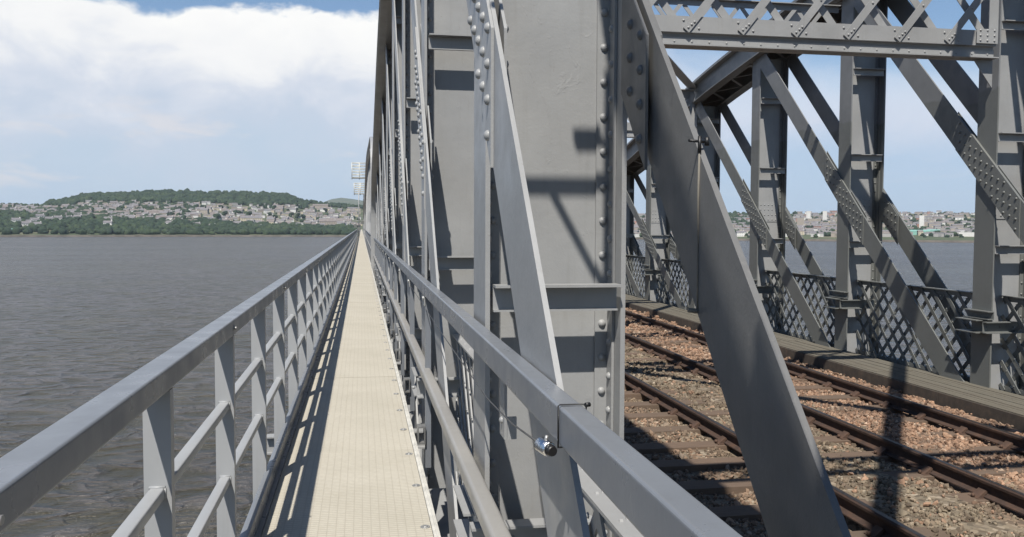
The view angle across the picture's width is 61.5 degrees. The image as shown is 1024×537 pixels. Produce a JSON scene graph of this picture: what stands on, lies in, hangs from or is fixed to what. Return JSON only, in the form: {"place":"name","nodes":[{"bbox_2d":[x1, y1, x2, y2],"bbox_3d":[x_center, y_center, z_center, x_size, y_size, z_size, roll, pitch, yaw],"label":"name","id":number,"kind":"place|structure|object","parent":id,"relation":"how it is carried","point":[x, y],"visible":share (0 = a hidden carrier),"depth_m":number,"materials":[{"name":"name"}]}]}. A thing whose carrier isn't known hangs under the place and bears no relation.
{"place":"outdoors","nodes":[
{"label":"outdoors","id":0,"kind":"place"},
{"bbox_2d":[323,198,362,204],"bbox_3d":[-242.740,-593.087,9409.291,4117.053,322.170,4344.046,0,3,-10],"label":"hills","id":1,"kind":"structure","parent":0,"point":[345,200],"depth_m":8734.00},
{"bbox_2d":[0,237,973,536],"bbox_3d":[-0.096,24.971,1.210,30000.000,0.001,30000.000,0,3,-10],"label":"water","id":2,"kind":"structure","parent":0,"point":[84,319],"depth_m":207.88,"materials":[{"name":"grey liquid"}]},
{"bbox_2d":[0,201,974,240],"bbox_3d":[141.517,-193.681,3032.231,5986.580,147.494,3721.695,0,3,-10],"label":"hillside","id":3,"kind":"structure","parent":0,"point":[917,237],"depth_m":1996.85,"materials":[{"name":"green plant"}]},
{"bbox_2d":[11,217,20,221],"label":"house","id":4,"kind":"structure","parent":3,"relation":"on","point":[15,219],"depth_m":2174.10,"materials":[{"name":"stone"}]},
{"bbox_2d":[21,220,31,225],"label":"house","id":5,"kind":"structure","parent":3,"relation":"on","point":[23,223],"depth_m":2050.78,"materials":[{"name":"stone"}]},
{"bbox_2d":[103,220,112,224],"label":"house","id":6,"kind":"structure","parent":3,"relation":"on","point":[109,222],"depth_m":2096.36,"materials":[{"name":"stone"}]},
{"bbox_2d":[144,209,163,211],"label":"terrace","id":7,"kind":"structure","parent":3,"relation":"on","point":[153,210],"depth_m":2449.01,"materials":[{"name":"grey stone"}]},
{"bbox_2d":[0,201,361,225],"bbox_3d":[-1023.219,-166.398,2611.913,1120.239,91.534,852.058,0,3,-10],"label":"distant houses","id":8,"kind":"structure","parent":3,"relation":"on","point":[212,206],"depth_m":2636.47,"materials":[{"name":"white stone"}]},
{"bbox_2d":[186,212,201,216],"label":"terrace","id":9,"kind":"structure","parent":3,"relation":"on","point":[200,213],"depth_m":2446.30,"materials":[{"name":"stone"}]},
{"bbox_2d":[200,207,208,213],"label":"house","id":10,"kind":"structure","parent":3,"relation":"on","point":[204,210],"depth_m":2560.91,"materials":[{"name":"white stone"}]},
{"bbox_2d":[240,215,262,220],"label":"terrace","id":11,"kind":"structure","parent":3,"relation":"on","point":[244,218],"depth_m":2334.49,"materials":[{"name":"stone"}]},
{"bbox_2d":[266,216,275,220],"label":"house","id":12,"kind":"structure","parent":3,"relation":"on","point":[270,218],"depth_m":2341.90,"materials":[{"name":"grey stone"}]},
{"bbox_2d":[312,204,327,207],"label":"terrace","id":13,"kind":"structure","parent":3,"relation":"on","point":[320,205],"depth_m":3114.25,"materials":[{"name":"grey stone"}]},
{"bbox_2d":[319,218,344,224],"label":"terrace","id":14,"kind":"structure","parent":3,"relation":"on","point":[329,221],"depth_m":2366.84,"materials":[{"name":"grey stone"}]},
{"bbox_2d":[347,207,359,210],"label":"terrace","id":15,"kind":"structure","parent":3,"relation":"on","point":[348,208],"depth_m":3144.67,"materials":[{"name":"stone"}]},
{"bbox_2d":[0,235,973,242],"bbox_3d":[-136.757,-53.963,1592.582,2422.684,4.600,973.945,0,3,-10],"label":"sea wall","id":16,"kind":"structure","parent":3,"relation":"on","point":[963,241],"depth_m":1873.80,"materials":[{"name":"stone"}]},
{"bbox_2d":[0,188,974,237],"bbox_3d":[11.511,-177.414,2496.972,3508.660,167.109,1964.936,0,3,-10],"label":"woodland","id":17,"kind":"object","parent":3,"relation":"on","point":[85,223],"visible":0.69,"depth_m":2253.87,"materials":[{"name":"green plant"}]},
{"bbox_2d":[736,230,743,236],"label":"house","id":18,"kind":"structure","parent":3,"relation":"on","point":[739,233],"depth_m":1814.47,"materials":[{"name":"stone"}]},
{"bbox_2d":[797,218,803,224],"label":"tower block","id":19,"kind":"structure","parent":3,"relation":"on","point":[800,221],"depth_m":2178.46,"materials":[{"name":"brown stone"}]},
{"bbox_2d":[634,211,974,236],"bbox_3d":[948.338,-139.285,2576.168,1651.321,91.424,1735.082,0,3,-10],"label":"distant town houses","id":20,"kind":"structure","parent":3,"relation":"on","point":[933,217],"depth_m":2213.12,"materials":[{"name":"white stone"}]},
{"bbox_2d":[806,211,810,217],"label":"tower block","id":21,"kind":"structure","parent":3,"relation":"on","point":[808,214],"depth_m":2601.00,"materials":[{"name":"white concrete"}]},
{"bbox_2d":[806,218,820,220],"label":"apartment block","id":22,"kind":"structure","parent":3,"relation":"on","point":[812,219],"depth_m":2585.61,"materials":[{"name":"brown stone"}]},
{"bbox_2d":[823,211,826,219],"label":"tower block","id":23,"kind":"structure","parent":3,"relation":"on","point":[824,215],"depth_m":2575.03,"materials":[{"name":"white concrete"}]},
{"bbox_2d":[910,230,929,234],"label":"shed","id":24,"kind":"structure","parent":3,"relation":"on","point":[914,232],"depth_m":1828.89,"materials":[{"name":"teal metal"}]},
{"bbox_2d":[919,215,923,227],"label":"tower block","id":25,"kind":"structure","parent":3,"relation":"on","point":[921,220],"depth_m":2205.30,"materials":[{"name":"white concrete"}]},
{"bbox_2d":[928,222,939,226],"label":"tenement","id":26,"kind":"structure","parent":3,"relation":"on","point":[930,224],"depth_m":2167.44,"materials":[{"name":"brown stone"}]},
{"bbox_2d":[940,229,950,232],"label":"tenement","id":27,"kind":"structure","parent":3,"relation":"on","point":[944,230],"depth_m":1828.13,"materials":[{"name":"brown stone"}]},
{"bbox_2d":[951,224,963,226],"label":"tenement","id":28,"kind":"structure","parent":3,"relation":"on","point":[959,225],"depth_m":2072.75,"materials":[{"name":"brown stone"}]},
{"bbox_2d":[959,232,973,236],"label":"office block","id":29,"kind":"structure","parent":3,"relation":"on","point":[968,234],"depth_m":1735.34,"materials":[{"name":"white concrete"}]},
{"bbox_2d":[0,0,980,213],"label":"sky","id":30,"kind":"structure","parent":0,"point":[104,96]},
{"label":"bridge floor","id":31,"kind":"structure","parent":0,"visible":0},
{"bbox_2d":[363,194,363,234],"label":"bridge truss","id":32,"kind":"object","parent":31,"relation":"on","point":[363,213],"visible":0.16,"depth_m":176.46,"materials":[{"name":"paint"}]},
{"bbox_2d":[354,183,364,194],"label":"inspection platform","id":33,"kind":"structure","parent":32,"relation":"attached to","point":[360,189],"depth_m":126.80,"materials":[{"name":"grey metal"}]},
{"bbox_2d":[364,137,372,242],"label":"bridge truss","id":34,"kind":"object","parent":31,"relation":"on","point":[367,202],"visible":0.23,"depth_m":63.45,"materials":[{"name":"metal"}]},
{"bbox_2d":[352,162,365,179],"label":"inspection platform","id":35,"kind":"structure","parent":34,"relation":"attached to","point":[359,171],"depth_m":109.84,"materials":[{"name":"grey metal"}]},
{"bbox_2d":[371,0,850,536],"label":"bridge truss","id":36,"kind":"object","parent":31,"relation":"on","point":[499,176],"visible":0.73,"depth_m":4.07,"materials":[{"name":"metal"}]},
{"bbox_2d":[267,428,424,454],"bbox_3d":[-1.421,1.488,7.407,1.340,0.150,0.120,0,3,-10],"label":"cross bearer","id":37,"kind":"object","parent":36,"relation":"attached to","point":[270,442],"visible":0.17,"depth_m":7.29,"materials":[{"name":"paint"}]},
{"bbox_2d":[255,229,440,536],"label":"walkway deck","id":38,"kind":"structure","parent":36,"relation":"attached to","point":[350,465],"depth_m":6.26,"materials":[{"name":"paint"}]},
{"bbox_2d":[0,229,359,536],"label":"railing","id":39,"kind":"object","parent":38,"relation":"attached to","point":[35,469],"visible":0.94,"depth_m":3.62,"materials":[{"name":"metal"}]},
{"bbox_2d":[354,188,363,236],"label":"mast","id":40,"kind":"object","parent":38,"relation":"on","point":[358,227],"visible":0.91,"depth_m":125.70,"materials":[{"name":"metal"}]},
{"bbox_2d":[362,227,741,536],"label":"handrail","id":41,"kind":"object","parent":38,"relation":"attached to","point":[645,496],"visible":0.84,"depth_m":2.52,"materials":[{"name":"metal"}]},
{"bbox_2d":[534,435,556,456],"bbox_3d":[0.082,0.442,2.155,0.038,0.051,0.080,-1,3,-30],"label":"cable fitting","id":42,"kind":"object","parent":41,"relation":"attached to","point":[545,446],"visible":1,"depth_m":2.13,"materials":[{"name":"silver metal"}]},
{"bbox_2d":[411,287,535,440],"bbox_3d":[-0.461,0.340,5.388,0.035,0.118,6.472,0,3,-10],"label":"cable","id":43,"kind":"object","parent":42,"relation":"attached to","point":[525,433],"visible":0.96,"depth_m":3.38,"materials":[{"name":"rubber"}]},
{"bbox_2d":[557,402,590,447],"bbox_3d":[0.149,0.377,2.060,0.079,0.112,0.022,0,3,-10],"label":"cable tie","id":44,"kind":"object","parent":41,"relation":"attached to","point":[587,404],"visible":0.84,"depth_m":2.06,"materials":[{"name":"black plastic"}]},
{"bbox_2d":[298,362,400,377],"bbox_3d":[-2.070,1.306,11.106,1.340,0.150,0.120,0,3,-10],"label":"cross bearer","id":45,"kind":"object","parent":36,"relation":"attached to","point":[398,366],"visible":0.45,"depth_m":11.20,"materials":[{"name":"paint"}]},
{"bbox_2d":[627,89,694,137],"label":"portal beam","id":46,"kind":"structure","parent":36,"relation":"attached to","point":[689,95],"depth_m":23.09,"materials":[{"name":"metal"}]},
{"bbox_2d":[668,55,696,88],"bbox_3d":[2.122,-5.282,17.173,0.240,1.465,13.653,1,3,25],"label":"wind brace","id":47,"kind":"object","parent":36,"relation":"attached to","point":[685,80],"visible":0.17,"depth_m":22.06,"materials":[{"name":"paint"}]},
{"bbox_2d":[687,136,708,312],"bbox_3d":[0.672,-0.156,3.119,0.083,0.645,0.023,-1,3,-15],"label":"hanging cord","id":48,"kind":"object","parent":36,"relation":"hanging from","point":[699,141],"visible":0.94,"depth_m":3.11,"materials":[{"name":"plastic"}]},
{"bbox_2d":[654,0,840,21],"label":"lattice strut","id":49,"kind":"object","parent":36,"relation":"attached to","point":[742,5],"visible":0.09,"depth_m":15.66,"materials":[{"name":"paint"}]},
{"bbox_2d":[649,0,998,87],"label":"portal beam","id":50,"kind":"structure","parent":36,"relation":"attached to","point":[696,30],"depth_m":11.74,"materials":[{"name":"metal"}]},
{"bbox_2d":[624,306,1023,536],"bbox_3d":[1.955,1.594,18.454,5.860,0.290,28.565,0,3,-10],"label":"ballast","id":51,"kind":"structure","parent":31,"relation":"on","point":[901,481],"depth_m":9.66,"materials":[{"name":"gravel"}]},
{"bbox_2d":[625,358,672,362],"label":"sleeper","id":52,"kind":"object","parent":51,"relation":"on","point":[650,359],"visible":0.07,"depth_m":16.03,"materials":[{"name":"brown wood"}]},
{"bbox_2d":[627,332,676,334],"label":"sleeper","id":53,"kind":"object","parent":51,"relation":"on","point":[650,333],"depth_m":19.95,"materials":[{"name":"brown wood"}]},
{"bbox_2d":[637,336,687,338],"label":"sleeper","id":54,"kind":"object","parent":51,"relation":"on","point":[663,336],"depth_m":19.23,"materials":[{"name":"brown wood"}]},
{"bbox_2d":[631,340,702,344],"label":"sleeper","id":55,"kind":"object","parent":51,"relation":"on","point":[680,342],"depth_m":18.51,"materials":[{"name":"brown wood"}]},
{"bbox_2d":[625,351,709,355],"bbox_3d":[2.175,1.730,16.746,5.200,0.140,0.250,0,3,-10],"label":"sleeper","id":56,"kind":"object","parent":51,"relation":"on","point":[643,353],"depth_m":16.78,"materials":[{"name":"brown wood"}]},
{"bbox_2d":[632,345,707,349],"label":"sleeper","id":57,"kind":"object","parent":51,"relation":"on","point":[703,346],"depth_m":17.80,"materials":[{"name":"brown wood"}]},
{"bbox_2d":[643,364,708,369],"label":"sleeper","id":58,"kind":"object","parent":51,"relation":"on","point":[677,367],"depth_m":15.26,"materials":[{"name":"brown wood"}]},
{"bbox_2d":[624,377,811,390],"bbox_3d":[2.702,1.878,13.746,5.200,0.140,0.250,0,3,-9],"label":"sleeper","id":59,"kind":"object","parent":51,"relation":"on","point":[626,387],"visible":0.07,"depth_m":13.85,"materials":[{"name":"brown wood"}]},
{"bbox_2d":[624,385,840,400],"bbox_3d":[2.827,1.911,12.981,5.200,0.140,0.250,0,3,-10],"label":"sleeper","id":60,"kind":"object","parent":51,"relation":"on","point":[632,395],"visible":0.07,"depth_m":12.96,"materials":[{"name":"brown wood"}]},
{"bbox_2d":[674,372,790,377],"bbox_3d":[2.564,1.845,14.491,5.200,0.140,0.250,0,3,-9],"label":"sleeper","id":61,"kind":"object","parent":51,"relation":"on","point":[695,374],"depth_m":14.53,"materials":[{"name":"brown wood"}]},
{"bbox_2d":[624,394,869,411],"bbox_3d":[2.961,1.952,12.234,5.200,0.140,0.250,0,3,-10],"label":"sleeper","id":62,"kind":"object","parent":51,"relation":"on","point":[644,405],"visible":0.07,"depth_m":12.18,"materials":[{"name":"brown wood"}]},
{"bbox_2d":[624,405,901,421],"bbox_3d":[3.062,1.984,11.501,5.200,0.140,0.250,0,3,-10],"label":"sleeper","id":63,"kind":"object","parent":51,"relation":"on","point":[658,415],"depth_m":11.36,"materials":[{"name":"brown wood"}]},
{"bbox_2d":[624,417,937,435],"bbox_3d":[3.228,2.027,10.770,5.200,0.140,0.250,0,3,-10],"label":"sleeper","id":64,"kind":"object","parent":51,"relation":"on","point":[640,430],"depth_m":10.55,"materials":[{"name":"brown wood"}]},
{"bbox_2d":[629,431,980,453],"bbox_3d":[3.335,2.065,10.000,5.200,0.140,0.250,0,3,-10],"label":"sleeper","id":65,"kind":"object","parent":51,"relation":"on","point":[647,448],"depth_m":9.77,"materials":[{"name":"brown wood"}]},
{"bbox_2d":[625,294,1023,430],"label":"plank path","id":66,"kind":"structure","parent":51,"relation":"on","point":[997,405],"depth_m":13.62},
{"bbox_2d":[650,446,1023,472],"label":"sleeper","id":67,"kind":"object","parent":51,"relation":"on","point":[682,465],"visible":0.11,"depth_m":9.12,"materials":[{"name":"brown wood"}]},
{"bbox_2d":[676,465,1023,494],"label":"sleeper","id":68,"kind":"object","parent":51,"relation":"on","point":[721,486],"visible":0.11,"depth_m":8.32,"materials":[{"name":"brown wood"}]},
{"bbox_2d":[707,489,1023,520],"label":"sleeper","id":69,"kind":"object","parent":51,"relation":"on","point":[740,512],"visible":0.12,"depth_m":7.50,"materials":[{"name":"brown wood"}]},
{"bbox_2d":[765,521,1023,536],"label":"sleeper","id":70,"kind":"object","parent":51,"relation":"on","point":[926,531],"visible":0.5,"depth_m":6.96,"materials":[{"name":"brown wood"}]},
{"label":"sleeper","id":71,"kind":"object","parent":51,"relation":"on","visible":0},
{"bbox_2d":[624,371,925,536],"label":"railway rail","id":72,"kind":"object","parent":71,"relation":"on","point":[875,522],"visible":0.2,"depth_m":9.64,"materials":[{"name":"brown metal"}]},
{"bbox_2d":[625,333,1023,514],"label":"railway rail","id":73,"kind":"object","parent":71,"relation":"on","point":[977,486],"visible":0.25,"depth_m":9.17,"materials":[{"name":"brown metal"}]},
{"bbox_2d":[625,310,1023,452],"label":"railway rail","id":74,"kind":"object","parent":71,"relation":"on","point":[1005,440],"visible":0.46,"depth_m":11.71,"materials":[{"name":"brown metal"}]},
{"bbox_2d":[625,0,1023,395],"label":"bridge truss","id":75,"kind":"object","parent":31,"relation":"on","point":[990,340],"visible":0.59,"depth_m":16.10,"materials":[{"name":"metal"}]}
]}

